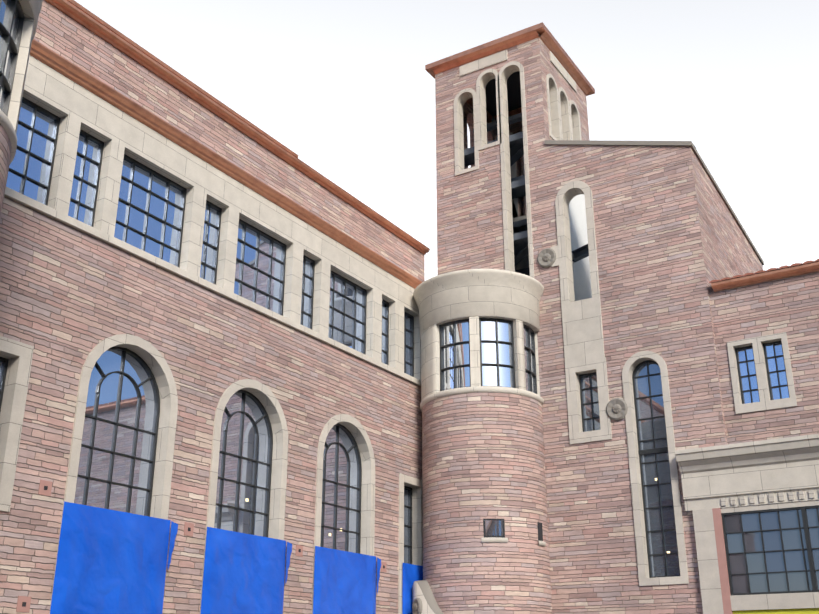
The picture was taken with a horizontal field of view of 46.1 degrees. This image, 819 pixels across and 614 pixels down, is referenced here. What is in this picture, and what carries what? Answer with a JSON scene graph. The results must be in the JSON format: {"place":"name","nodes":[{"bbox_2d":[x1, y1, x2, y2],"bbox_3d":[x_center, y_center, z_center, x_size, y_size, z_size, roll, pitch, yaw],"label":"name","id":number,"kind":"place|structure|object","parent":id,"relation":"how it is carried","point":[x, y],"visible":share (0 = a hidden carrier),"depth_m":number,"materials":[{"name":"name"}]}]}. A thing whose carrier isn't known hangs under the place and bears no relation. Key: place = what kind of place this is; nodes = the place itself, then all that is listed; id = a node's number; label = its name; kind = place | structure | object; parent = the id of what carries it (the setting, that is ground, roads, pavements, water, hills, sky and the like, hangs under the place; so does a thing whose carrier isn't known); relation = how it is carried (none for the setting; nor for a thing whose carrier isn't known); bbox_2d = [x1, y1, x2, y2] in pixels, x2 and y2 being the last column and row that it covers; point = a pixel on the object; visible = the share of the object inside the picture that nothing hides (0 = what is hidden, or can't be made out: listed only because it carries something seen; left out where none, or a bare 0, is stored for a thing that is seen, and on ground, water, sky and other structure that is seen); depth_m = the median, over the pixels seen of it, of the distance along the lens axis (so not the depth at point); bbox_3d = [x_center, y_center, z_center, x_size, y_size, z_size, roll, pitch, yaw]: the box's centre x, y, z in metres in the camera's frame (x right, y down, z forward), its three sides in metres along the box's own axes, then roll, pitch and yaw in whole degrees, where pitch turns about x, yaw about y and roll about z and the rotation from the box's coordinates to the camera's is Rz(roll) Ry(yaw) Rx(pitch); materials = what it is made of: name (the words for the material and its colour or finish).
{"place":"outdoors","nodes":[
{"label":"outdoors","id":0,"kind":"place"},
{"bbox_2d":[22,71,542,606],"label":"interior faces","id":1,"kind":"object","parent":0,"point":[514,93],"visible":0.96,"depth_m":30.19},
{"bbox_2d":[74,0,818,324],"label":"sky","id":2,"kind":"structure","parent":0,"point":[346,86],"materials":[{"name":"white"}]},
{"bbox_2d":[490,117,528,269],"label":"tower interior walls","id":3,"kind":"structure","parent":0,"point":[523,263],"depth_m":30.03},
{"bbox_2d":[733,608,818,613],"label":"porch sheathing","id":4,"kind":"object","parent":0,"point":[797,611],"visible":1,"depth_m":19.55,"materials":[{"name":"yellow"}]},
{"label":"ground","id":5,"kind":"structure","parent":0,"visible":0},
{"bbox_2d":[16,480,732,613],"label":"sandstone porch pier","id":6,"kind":"structure","parent":5,"relation":"on","point":[722,560],"depth_m":20.21,"materials":[{"name":"stone"}]},
{"bbox_2d":[0,0,818,613],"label":"building sandstone walls","id":7,"kind":"structure","parent":5,"relation":"on","point":[672,242],"depth_m":21.92,"materials":[{"name":"stone"}]},
{"bbox_2d":[50,501,177,613],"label":"tarp","id":8,"kind":"object","parent":7,"relation":"attached to","point":[109,561],"visible":1,"depth_m":15.30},
{"bbox_2d":[200,527,291,613],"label":"tarp","id":9,"kind":"object","parent":7,"relation":"attached to","point":[243,573],"visible":1,"depth_m":17.85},
{"bbox_2d":[0,0,534,535],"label":"window glass","id":10,"kind":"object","parent":7,"relation":"attached to","point":[488,378],"depth_m":23.49,"materials":[{"name":"clear glass"}]},
{"bbox_2d":[313,546,380,613],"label":"tarp","id":11,"kind":"object","parent":7,"relation":"attached to","point":[344,582],"visible":1,"depth_m":20.44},
{"bbox_2d":[0,0,818,511],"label":"building limestone bands","id":12,"kind":"object","parent":7,"relation":"attached to","point":[712,476],"visible":0.88,"depth_m":20.54,"materials":[{"name":"beige stone"}]},
{"bbox_2d":[0,0,818,595],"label":"window frames","id":13,"kind":"structure","parent":7,"relation":"in","point":[8,42],"depth_m":19.75,"materials":[{"name":"black metal"}]},
{"bbox_2d":[74,349,358,552],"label":"arched window panes","id":14,"kind":"structure","parent":13,"relation":"in","point":[109,361],"depth_m":17.23,"materials":[{"name":"glass"}]},
{"bbox_2d":[0,101,788,576],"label":"window glass","id":15,"kind":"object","parent":13,"relation":"in","point":[41,147],"depth_m":20.74,"materials":[{"name":"glass"}]},
{"bbox_2d":[724,508,818,592],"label":"window glass","id":16,"kind":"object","parent":13,"relation":"in","point":[794,560],"depth_m":20.05,"materials":[{"name":"clear glass"}]},
{"bbox_2d":[402,563,422,613],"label":"tarp","id":17,"kind":"object","parent":7,"relation":"attached to","point":[412,573],"visible":0.62,"depth_m":22.51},
{"bbox_2d":[30,0,818,291],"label":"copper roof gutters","id":18,"kind":"structure","parent":7,"relation":"attached to","point":[96,25],"depth_m":21.21,"materials":[{"name":"brown metal"}]},
{"bbox_2d":[246,478,669,552],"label":"interior lamps","id":19,"kind":"object","parent":7,"relation":"attached to","point":[247,499],"visible":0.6,"depth_m":21.25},
{"bbox_2d":[464,113,588,275],"bbox_3d":[4.798,-2.580,27.072,6.602,7.826,2.820,-13,-24,30],"label":"tower steel structure","id":20,"kind":"object","parent":7,"relation":"attached to","point":[520,228],"visible":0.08,"depth_m":27.40,"materials":[{"name":"black metal"}]},
{"bbox_2d":[569,194,591,300],"bbox_3d":[7.341,-0.935,27.265,3.860,6.440,6.900,-13,-24,30],"label":"window glass","id":21,"kind":"object","parent":7,"relation":"attached to","point":[579,239],"visible":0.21,"depth_m":27.03,"materials":[{"name":"glass"}]},
{"bbox_2d":[709,259,818,282],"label":"building tile roofs","id":22,"kind":"structure","parent":7,"relation":"on","point":[762,271],"depth_m":21.96,"materials":[{"name":"red tile"}]},
{"bbox_2d":[0,50,818,613],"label":"stone trim","id":23,"kind":"structure","parent":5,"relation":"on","point":[582,338],"depth_m":21.81,"materials":[{"name":"beige stone"}]}
]}

